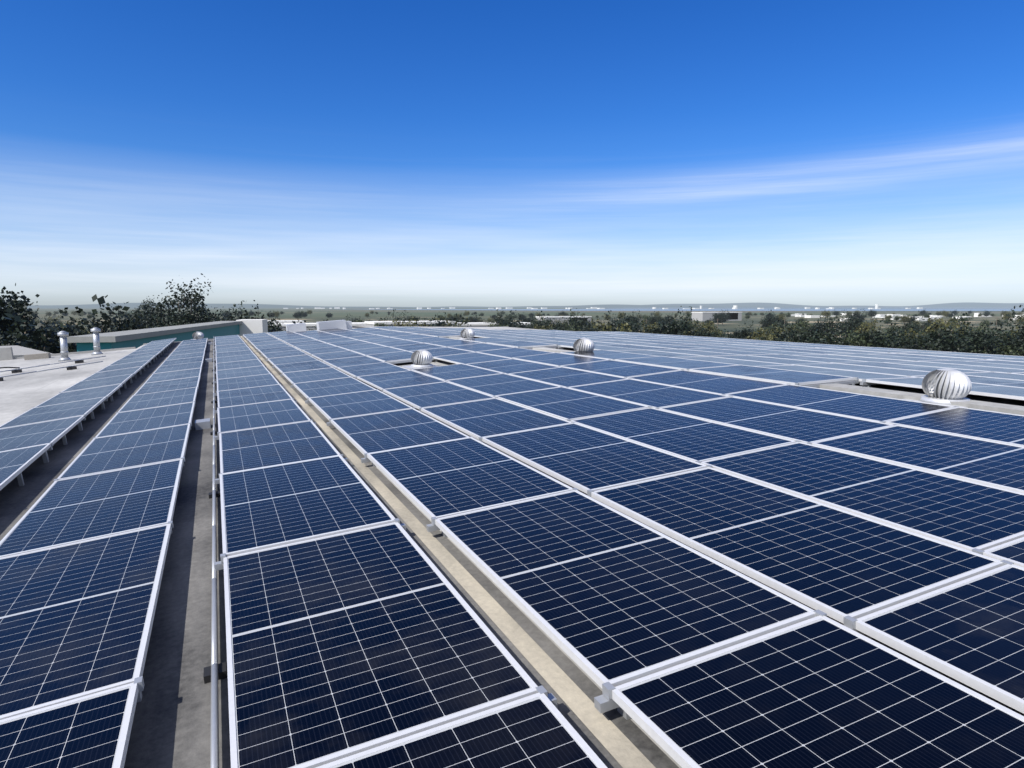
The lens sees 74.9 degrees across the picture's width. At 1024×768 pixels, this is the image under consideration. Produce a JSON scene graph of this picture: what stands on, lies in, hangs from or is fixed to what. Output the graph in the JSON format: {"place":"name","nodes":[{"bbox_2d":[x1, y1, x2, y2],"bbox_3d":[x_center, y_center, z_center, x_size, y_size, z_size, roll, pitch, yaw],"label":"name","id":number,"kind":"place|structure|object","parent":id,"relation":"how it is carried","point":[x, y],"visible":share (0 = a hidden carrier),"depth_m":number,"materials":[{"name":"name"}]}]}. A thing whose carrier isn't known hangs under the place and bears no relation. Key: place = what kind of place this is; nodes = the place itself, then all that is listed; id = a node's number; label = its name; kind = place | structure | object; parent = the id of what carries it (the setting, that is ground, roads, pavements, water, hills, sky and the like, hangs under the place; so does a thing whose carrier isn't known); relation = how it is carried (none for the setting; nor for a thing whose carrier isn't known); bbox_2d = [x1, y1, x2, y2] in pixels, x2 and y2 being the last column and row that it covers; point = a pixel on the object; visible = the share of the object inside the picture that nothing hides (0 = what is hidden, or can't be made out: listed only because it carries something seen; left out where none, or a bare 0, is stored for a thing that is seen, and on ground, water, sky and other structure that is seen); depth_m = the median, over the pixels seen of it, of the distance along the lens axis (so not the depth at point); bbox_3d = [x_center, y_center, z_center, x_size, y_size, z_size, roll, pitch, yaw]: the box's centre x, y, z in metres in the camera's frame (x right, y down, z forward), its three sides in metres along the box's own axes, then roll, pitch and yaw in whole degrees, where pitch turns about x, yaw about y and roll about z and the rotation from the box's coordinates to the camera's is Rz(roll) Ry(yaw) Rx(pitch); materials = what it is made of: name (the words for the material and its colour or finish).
{"place":"outdoors","nodes":[
{"label":"outdoors","id":0,"kind":"place"},
{"bbox_2d":[0,345,52,356],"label":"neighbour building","id":1,"kind":"structure","parent":0,"point":[19,351],"depth_m":41.27,"materials":[{"name":"concrete"}]},
{"bbox_2d":[24,353,50,359],"bbox_3d":[-18.808,-1.097,26.497,0.812,0.258,0.400,-3,7,-24],"label":"rooftop box","id":2,"kind":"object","parent":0,"point":[37,356],"depth_m":26.34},
{"bbox_2d":[0,0,1023,306],"label":"sky","id":3,"kind":"structure","parent":0,"point":[334,153],"materials":[{"name":"blue"}]},
{"bbox_2d":[2,308,1023,337],"bbox_3d":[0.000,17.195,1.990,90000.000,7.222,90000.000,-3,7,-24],"label":"terrain","id":4,"kind":"structure","parent":0,"point":[316,315],"depth_m":1616.89,"materials":[{"name":"plant"}]},
{"bbox_2d":[0,283,31,340],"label":"tree","id":5,"kind":"object","parent":4,"relation":"on","point":[4,304],"visible":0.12,"depth_m":65.19,"materials":[{"name":"green plant"}]},
{"bbox_2d":[0,291,59,352],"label":"tree","id":6,"kind":"object","parent":4,"relation":"on","point":[25,316],"visible":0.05,"depth_m":63.60,"materials":[{"name":"green plant"}]},
{"bbox_2d":[0,300,75,352],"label":"tree","id":7,"kind":"object","parent":4,"relation":"on","point":[25,337],"visible":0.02,"depth_m":55.25,"materials":[{"name":"green plant"}]},
{"bbox_2d":[38,315,59,329],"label":"tree","id":8,"kind":"object","parent":4,"relation":"on","point":[49,323],"visible":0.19,"depth_m":381.37,"materials":[{"name":"green plant"}]},
{"bbox_2d":[2,306,107,353],"bbox_3d":[-42.951,0.533,62.164,19.447,15.588,13.830,2,7,17],"label":"tree","id":9,"kind":"object","parent":4,"relation":"on","point":[51,340],"visible":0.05,"depth_m":57.62,"materials":[{"name":"green plant"}]},
{"bbox_2d":[5,301,137,344],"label":"tree","id":10,"kind":"object","parent":4,"relation":"on","point":[41,324],"visible":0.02,"depth_m":70.22,"materials":[{"name":"green plant"}]},
{"bbox_2d":[15,294,146,350],"bbox_3d":[-43.709,-0.596,67.183,19.020,16.678,20.129,-6,9,-44],"label":"tree","id":11,"kind":"object","parent":4,"relation":"on","point":[100,301],"depth_m":63.64,"materials":[{"name":"green plant"}]},
{"bbox_2d":[58,301,148,339],"bbox_3d":[-38.355,0.130,64.023,15.681,15.986,10.348,1,7,10],"label":"tree","id":12,"kind":"object","parent":4,"relation":"on","point":[125,325],"visible":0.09,"depth_m":63.58,"materials":[{"name":"green plant"}]},
{"bbox_2d":[101,305,154,332],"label":"tree","id":13,"kind":"object","parent":4,"relation":"on","point":[139,316],"depth_m":129.34,"materials":[{"name":"green plant"}]},
{"bbox_2d":[119,296,153,321],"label":"tree","id":14,"kind":"object","parent":4,"relation":"on","point":[140,308],"visible":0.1,"depth_m":246.34,"materials":[{"name":"green plant"}]},
{"bbox_2d":[135,299,183,327],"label":"tree","id":15,"kind":"object","parent":4,"relation":"on","point":[156,317],"visible":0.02,"depth_m":227.32,"materials":[{"name":"green plant"}]},
{"bbox_2d":[142,299,184,326],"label":"tree","id":16,"kind":"object","parent":4,"relation":"on","point":[151,325],"visible":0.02,"depth_m":124.09,"materials":[{"name":"green plant"}]},
{"bbox_2d":[67,319,267,351],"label":"roof parapet","id":17,"kind":"structure","parent":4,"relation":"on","point":[140,337],"depth_m":44.83,"materials":[{"name":"paint"}]},
{"bbox_2d":[133,273,238,327],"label":"tree","id":18,"kind":"object","parent":4,"relation":"on","point":[197,315],"visible":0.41,"depth_m":115.97,"materials":[{"name":"green plant"}]},
{"bbox_2d":[214,303,246,320],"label":"tree","id":19,"kind":"object","parent":4,"relation":"on","point":[232,317],"visible":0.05,"depth_m":186.72,"materials":[{"name":"green plant"}]},
{"bbox_2d":[0,326,508,360],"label":"building walls","id":20,"kind":"structure","parent":4,"relation":"on","point":[6,353],"depth_m":27.29,"materials":[{"name":"concrete"}]},
{"bbox_2d":[0,326,1023,767],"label":"roof surface","id":21,"kind":"object","parent":20,"relation":"on","point":[172,722],"visible":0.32,"depth_m":3.66,"materials":[{"name":"concrete"}]},
{"bbox_2d":[57,331,70,360],"bbox_3d":[-16.223,-1.382,24.204,0.440,1.080,0.440,-3,7,-24],"label":"flue pipe","id":22,"kind":"object","parent":21,"relation":"on","point":[63,345],"visible":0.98,"depth_m":24.12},
{"bbox_2d":[91,327,102,354],"bbox_3d":[-16.517,-1.707,26.568,0.440,1.080,0.440,-3,7,-24],"label":"flue pipe","id":23,"kind":"object","parent":21,"relation":"on","point":[96,339],"visible":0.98,"depth_m":26.48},
{"bbox_2d":[0,342,218,767],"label":"conduits","id":24,"kind":"object","parent":21,"relation":"on","point":[200,424],"visible":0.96,"depth_m":3.45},
{"bbox_2d":[0,338,226,683],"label":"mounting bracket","id":25,"kind":"object","parent":21,"relation":"on","point":[222,670],"visible":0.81,"depth_m":2.90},
{"bbox_2d":[191,332,203,339],"bbox_3d":[-15.409,-2.361,32.822,0.680,0.420,0.680,-3,7,-24],"label":"turbine vent","id":26,"kind":"object","parent":21,"relation":"on","point":[197,335],"visible":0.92,"depth_m":32.70,"materials":[{"name":"metal"}]},
{"bbox_2d":[286,320,351,331],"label":"roof units","id":27,"kind":"object","parent":21,"relation":"on","point":[334,324],"visible":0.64,"depth_m":32.59},
{"bbox_2d":[402,350,435,369],"bbox_3d":[-1.891,-0.523,14.015,0.680,0.400,0.680,-3,7,-24],"label":"turbine vent","id":28,"kind":"object","parent":21,"relation":"on","point":[421,358],"visible":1,"depth_m":13.88,"materials":[{"name":"metal"}]},
{"bbox_2d":[459,328,474,339],"bbox_3d":[-1.372,-1.531,20.682,0.680,0.400,0.680,-3,7,-24],"label":"turbine vent","id":29,"kind":"object","parent":21,"relation":"on","point":[467,333],"visible":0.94,"depth_m":20.54,"materials":[{"name":"metal"}]},
{"bbox_2d":[17,328,1013,719],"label":"panel clamps","id":30,"kind":"object","parent":21,"relation":"on","point":[605,702],"visible":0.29,"depth_m":4.71,"materials":[{"name":"metal"}]},
{"bbox_2d":[0,326,1023,767],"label":"solar panel frames","id":31,"kind":"structure","parent":30,"relation":"on","point":[652,730],"depth_m":3.71,"materials":[{"name":"metal"}]},
{"bbox_2d":[0,326,1023,767],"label":"solar panels","id":32,"kind":"object","parent":31,"relation":"in","point":[342,642],"visible":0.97,"depth_m":3.67,"materials":[{"name":"glass"}]},
{"bbox_2d":[573,338,594,351],"bbox_3d":[1.524,-0.780,14.188,0.680,0.400,0.680,-3,7,-24],"label":"turbine vent","id":33,"kind":"object","parent":21,"relation":"on","point":[583,345],"visible":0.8,"depth_m":14.06,"materials":[{"name":"metal"}]},
{"bbox_2d":[355,325,1023,414],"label":"ridge cap","id":34,"kind":"object","parent":21,"relation":"on","point":[997,407],"visible":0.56,"depth_m":7.60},
{"bbox_2d":[903,368,971,407],"bbox_3d":[4.656,0.032,7.168,0.680,0.400,0.680,-3,7,-24],"label":"turbine vent","id":35,"kind":"object","parent":21,"relation":"on","point":[944,386],"visible":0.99,"depth_m":7.04,"materials":[{"name":"metal"}]},
{"bbox_2d":[232,300,305,331],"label":"tree","id":36,"kind":"object","parent":4,"relation":"on","point":[270,324],"visible":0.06,"depth_m":138.66,"materials":[{"name":"green plant"}]},
{"bbox_2d":[268,318,282,331],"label":"tree","id":37,"kind":"object","parent":4,"relation":"on","point":[271,326],"visible":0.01,"depth_m":131.59,"materials":[{"name":"green plant"}]},
{"bbox_2d":[292,311,303,319],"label":"tree","id":38,"kind":"object","parent":4,"relation":"on","point":[297,314],"visible":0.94,"depth_m":869.25,"materials":[{"name":"green plant"}]},
{"bbox_2d":[384,309,416,320],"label":"tree","id":39,"kind":"object","parent":4,"relation":"on","point":[399,318],"visible":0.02,"depth_m":255.91,"materials":[{"name":"green plant"}]},
{"bbox_2d":[389,317,414,326],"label":"tree","id":40,"kind":"object","parent":4,"relation":"on","point":[398,322],"visible":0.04,"depth_m":231.91,"materials":[{"name":"green plant"}]},
{"bbox_2d":[396,310,427,320],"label":"tree","id":41,"kind":"object","parent":4,"relation":"on","point":[417,318],"visible":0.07,"depth_m":343.89,"materials":[{"name":"green plant"}]},
{"bbox_2d":[405,320,435,326],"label":"tree","id":42,"kind":"object","parent":4,"relation":"on","point":[421,325],"visible":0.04,"depth_m":201.14,"materials":[{"name":"green plant"}]},
{"bbox_2d":[417,312,452,326],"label":"tree","id":43,"kind":"object","parent":4,"relation":"on","point":[440,323],"visible":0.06,"depth_m":210.97,"materials":[{"name":"green plant"}]},
{"bbox_2d":[422,314,447,326],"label":"tree","id":44,"kind":"object","parent":4,"relation":"on","point":[443,322],"visible":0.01,"depth_m":145.24,"materials":[{"name":"green plant"}]},
{"bbox_2d":[436,313,470,326],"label":"tree","id":45,"kind":"object","parent":4,"relation":"on","point":[466,322],"visible":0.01,"depth_m":137.14,"materials":[{"name":"green plant"}]},
{"bbox_2d":[442,317,469,326],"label":"tree","id":46,"kind":"object","parent":4,"relation":"on","point":[450,323],"visible":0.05,"depth_m":197.23,"materials":[{"name":"green plant"}]},
{"bbox_2d":[464,312,484,321],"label":"tree","id":47,"kind":"object","parent":4,"relation":"on","point":[471,319],"visible":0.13,"depth_m":361.91,"materials":[{"name":"green plant"}]},
{"bbox_2d":[485,309,519,324],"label":"tree","id":48,"kind":"object","parent":4,"relation":"on","point":[497,318],"visible":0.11,"depth_m":282.19,"materials":[{"name":"green plant"}]},
{"bbox_2d":[267,312,741,330],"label":"sheds","id":49,"kind":"object","parent":4,"relation":"on","point":[705,316],"visible":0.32,"depth_m":295.80,"materials":[{"name":"white"}]},
{"bbox_2d":[490,310,531,327],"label":"tree","id":50,"kind":"object","parent":4,"relation":"on","point":[513,324],"visible":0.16,"depth_m":205.25,"materials":[{"name":"green plant"}]},
{"bbox_2d":[6,302,1023,307],"bbox_3d":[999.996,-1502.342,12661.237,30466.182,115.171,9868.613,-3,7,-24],"label":"hills","id":51,"kind":"structure","parent":4,"relation":"on","point":[780,305],"depth_m":11673.42,"materials":[{"name":"plant"}]},
{"bbox_2d":[524,310,558,329],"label":"tree","id":52,"kind":"object","parent":4,"relation":"on","point":[540,323],"visible":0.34,"depth_m":256.12,"materials":[{"name":"green plant"}]},
{"bbox_2d":[529,322,555,329],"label":"tree","id":53,"kind":"object","parent":4,"relation":"on","point":[537,327],"visible":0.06,"depth_m":226.66,"materials":[{"name":"green plant"}]},
{"bbox_2d":[552,308,595,330],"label":"tree","id":54,"kind":"object","parent":4,"relation":"on","point":[578,322],"visible":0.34,"depth_m":241.56,"materials":[{"name":"green plant"}]},
{"bbox_2d":[564,320,590,330],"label":"tree","id":55,"kind":"object","parent":4,"relation":"on","point":[575,328],"visible":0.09,"depth_m":205.62,"materials":[{"name":"green plant"}]},
{"bbox_2d":[587,317,634,331],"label":"tree","id":56,"kind":"object","parent":4,"relation":"on","point":[610,327],"visible":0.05,"depth_m":131.63,"materials":[{"name":"green plant"}]},
{"bbox_2d":[579,313,642,331],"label":"tree","id":57,"kind":"object","parent":4,"relation":"on","point":[614,328],"visible":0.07,"depth_m":182.94,"materials":[{"name":"green plant"}]},
{"bbox_2d":[591,310,642,332],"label":"tree","id":58,"kind":"object","parent":4,"relation":"on","point":[602,316],"visible":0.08,"depth_m":204.01,"materials":[{"name":"green plant"}]},
{"bbox_2d":[610,310,645,330],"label":"tree","id":59,"kind":"object","parent":4,"relation":"on","point":[633,318],"visible":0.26,"depth_m":319.15,"materials":[{"name":"green plant"}]},
{"bbox_2d":[635,320,659,332],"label":"tree","id":60,"kind":"object","parent":4,"relation":"on","point":[648,327],"visible":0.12,"depth_m":226.34,"materials":[{"name":"green plant"}]},
{"bbox_2d":[284,304,1023,320],"bbox_3d":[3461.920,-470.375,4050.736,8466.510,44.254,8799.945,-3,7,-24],"label":"town","id":61,"kind":"object","parent":4,"relation":"on","point":[877,316],"visible":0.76,"depth_m":1373.23,"materials":[{"name":"white"}]},
{"bbox_2d":[646,311,662,325],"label":"tree","id":62,"kind":"object","parent":4,"relation":"on","point":[652,320],"visible":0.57,"depth_m":471.01,"materials":[{"name":"green plant"}]},
{"bbox_2d":[627,312,699,334],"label":"tree","id":63,"kind":"object","parent":4,"relation":"on","point":[660,328],"visible":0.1,"depth_m":149.12,"materials":[{"name":"green plant"}]},
{"bbox_2d":[636,306,712,336],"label":"tree","id":64,"kind":"object","parent":4,"relation":"on","point":[676,325],"visible":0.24,"depth_m":147.24,"materials":[{"name":"green plant"}]},
{"bbox_2d":[677,318,733,337],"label":"tree","id":65,"kind":"object","parent":4,"relation":"on","point":[710,335],"visible":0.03,"depth_m":146.16,"materials":[{"name":"green plant"}]},
{"bbox_2d":[690,318,722,337],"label":"tree","id":66,"kind":"object","parent":4,"relation":"on","point":[709,328],"visible":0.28,"depth_m":232.52,"materials":[{"name":"green plant"}]},
{"bbox_2d":[711,309,726,322],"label":"tree","id":67,"kind":"object","parent":4,"relation":"on","point":[720,319],"visible":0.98,"depth_m":606.25,"materials":[{"name":"green plant"}]},
{"bbox_2d":[713,309,730,324],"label":"tree","id":68,"kind":"object","parent":4,"relation":"on","point":[728,314],"visible":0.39,"depth_m":638.64,"materials":[{"name":"green plant"}]},
{"bbox_2d":[721,320,765,339],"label":"tree","id":69,"kind":"object","parent":4,"relation":"on","point":[738,334],"visible":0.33,"depth_m":190.89,"materials":[{"name":"green plant"}]},
{"bbox_2d":[747,324,787,340],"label":"tree","id":70,"kind":"object","parent":4,"relation":"on","point":[760,335],"visible":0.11,"depth_m":167.75,"materials":[{"name":"green plant"}]},
{"bbox_2d":[758,310,782,328],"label":"tree","id":71,"kind":"object","parent":4,"relation":"on","point":[764,322],"visible":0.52,"depth_m":372.55,"materials":[{"name":"green plant"}]},
{"bbox_2d":[756,320,798,336],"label":"tree","id":72,"kind":"object","parent":4,"relation":"on","point":[779,330],"visible":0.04,"depth_m":176.98,"materials":[{"name":"green plant"}]},
{"bbox_2d":[765,315,796,328],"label":"tree","id":73,"kind":"object","parent":4,"relation":"on","point":[781,321],"visible":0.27,"depth_m":333.83,"materials":[{"name":"green plant"}]},
{"bbox_2d":[754,319,828,342],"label":"tree","id":74,"kind":"object","parent":4,"relation":"on","point":[792,337],"visible":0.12,"depth_m":139.86,"materials":[{"name":"green plant"}]},
{"bbox_2d":[783,322,806,334],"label":"tree","id":75,"kind":"object","parent":4,"relation":"on","point":[793,325],"visible":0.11,"depth_m":252.45,"materials":[{"name":"green plant"}]},
{"bbox_2d":[794,318,814,333],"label":"tree","id":76,"kind":"object","parent":4,"relation":"on","point":[803,325],"visible":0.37,"depth_m":290.92,"materials":[{"name":"green plant"}]},
{"bbox_2d":[770,323,846,344],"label":"tree","id":77,"kind":"object","parent":4,"relation":"on","point":[802,335],"visible":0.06,"depth_m":138.02,"materials":[{"name":"green plant"}]},
{"bbox_2d":[780,318,856,343],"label":"tree","id":78,"kind":"object","parent":4,"relation":"on","point":[810,336],"visible":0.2,"depth_m":134.26,"materials":[{"name":"green plant"}]},
{"bbox_2d":[804,313,845,336],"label":"tree","id":79,"kind":"object","parent":4,"relation":"on","point":[822,325],"visible":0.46,"depth_m":243.12,"materials":[{"name":"green plant"}]},
{"bbox_2d":[810,325,847,344],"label":"tree","id":80,"kind":"object","parent":4,"relation":"on","point":[826,336],"visible":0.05,"depth_m":134.32,"materials":[{"name":"green plant"}]},
{"bbox_2d":[807,331,853,345],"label":"tree","id":81,"kind":"object","parent":4,"relation":"on","point":[834,340],"visible":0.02,"depth_m":128.10,"materials":[{"name":"green plant"}]},
{"bbox_2d":[836,311,876,333],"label":"tree","id":82,"kind":"object","parent":4,"relation":"on","point":[855,322],"visible":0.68,"depth_m":279.62,"materials":[{"name":"green plant"}]},
{"bbox_2d":[844,309,868,322],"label":"tree","id":83,"kind":"object","parent":4,"relation":"on","point":[859,315],"visible":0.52,"depth_m":552.33,"materials":[{"name":"green plant"}]},
{"bbox_2d":[832,327,894,346],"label":"tree","id":84,"kind":"object","parent":4,"relation":"on","point":[855,341],"visible":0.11,"depth_m":129.08,"materials":[{"name":"green plant"}]},
{"bbox_2d":[827,315,909,348],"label":"tree","id":85,"kind":"object","parent":4,"relation":"on","point":[877,339],"visible":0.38,"depth_m":128.43,"materials":[{"name":"green plant"}]},
{"bbox_2d":[855,320,885,332],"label":"tree","id":86,"kind":"object","parent":4,"relation":"on","point":[869,326],"visible":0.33,"depth_m":250.11,"materials":[{"name":"green plant"}]},
{"bbox_2d":[865,309,877,317],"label":"tree","id":87,"kind":"object","parent":4,"relation":"on","point":[872,313],"visible":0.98,"depth_m":875.99,"materials":[{"name":"green plant"}]},
{"bbox_2d":[898,314,911,322],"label":"tree","id":88,"kind":"object","parent":4,"relation":"on","point":[905,318],"visible":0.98,"depth_m":625.67,"materials":[{"name":"green plant"}]},
{"bbox_2d":[885,326,929,348],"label":"tree","id":89,"kind":"object","parent":4,"relation":"on","point":[906,339],"visible":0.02,"depth_m":132.90,"materials":[{"name":"green plant"}]},
{"bbox_2d":[881,323,938,349],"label":"tree","id":90,"kind":"object","parent":4,"relation":"on","point":[910,346],"visible":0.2,"depth_m":127.48,"materials":[{"name":"green plant"}]},
{"bbox_2d":[893,315,929,335],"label":"tree","id":91,"kind":"object","parent":4,"relation":"on","point":[909,325],"visible":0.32,"depth_m":263.62,"materials":[{"name":"green plant"}]},
{"bbox_2d":[898,326,934,340],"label":"tree","id":92,"kind":"object","parent":4,"relation":"on","point":[926,330],"visible":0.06,"depth_m":139.17,"materials":[{"name":"green plant"}]},
{"bbox_2d":[913,317,947,332],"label":"tree","id":93,"kind":"object","parent":4,"relation":"on","point":[923,326],"visible":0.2,"depth_m":309.36,"materials":[{"name":"green plant"}]},
{"bbox_2d":[897,314,983,353],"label":"tree","id":94,"kind":"object","parent":4,"relation":"on","point":[946,337],"visible":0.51,"depth_m":128.22,"materials":[{"name":"green plant"}]},
{"bbox_2d":[927,316,964,331],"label":"tree","id":95,"kind":"object","parent":4,"relation":"on","point":[942,320],"visible":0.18,"depth_m":241.60,"materials":[{"name":"green plant"}]},
{"bbox_2d":[924,316,974,338],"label":"tree","id":96,"kind":"object","parent":4,"relation":"on","point":[940,326],"visible":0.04,"depth_m":143.81,"materials":[{"name":"green plant"}]},
{"bbox_2d":[942,312,1012,355],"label":"tree","id":97,"kind":"object","parent":4,"relation":"on","point":[985,344],"visible":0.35,"depth_m":128.33,"materials":[{"name":"green plant"}]},
{"bbox_2d":[962,338,998,354],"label":"tree","id":98,"kind":"object","parent":4,"relation":"on","point":[982,351],"visible":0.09,"depth_m":127.70,"materials":[{"name":"green plant"}]},
{"bbox_2d":[980,319,991,326],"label":"tree","id":99,"kind":"object","parent":4,"relation":"on","point":[987,322],"visible":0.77,"depth_m":520.34,"materials":[{"name":"green plant"}]},
{"bbox_2d":[983,339,1022,355],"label":"bush","id":100,"kind":"object","parent":4,"relation":"on","point":[1008,350],"visible":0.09,"depth_m":128.45,"materials":[{"name":"green plant"}]},
{"bbox_2d":[984,305,1023,350],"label":"tree","id":101,"kind":"object","parent":4,"relation":"on","point":[1011,341],"visible":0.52,"depth_m":131.33,"materials":[{"name":"green plant"}]},
{"bbox_2d":[995,317,1023,355],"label":"tree","id":102,"kind":"object","parent":4,"relation":"on","point":[1019,346],"visible":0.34,"depth_m":130.04,"materials":[{"name":"green plant"}]},
{"bbox_2d":[368,308,1022,310],"bbox_3d":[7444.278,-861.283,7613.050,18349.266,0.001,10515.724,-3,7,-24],"label":"bay water","id":103,"kind":"structure","parent":0,"point":[810,309],"depth_m":4606.50,"materials":[{"name":"blue liquid"}]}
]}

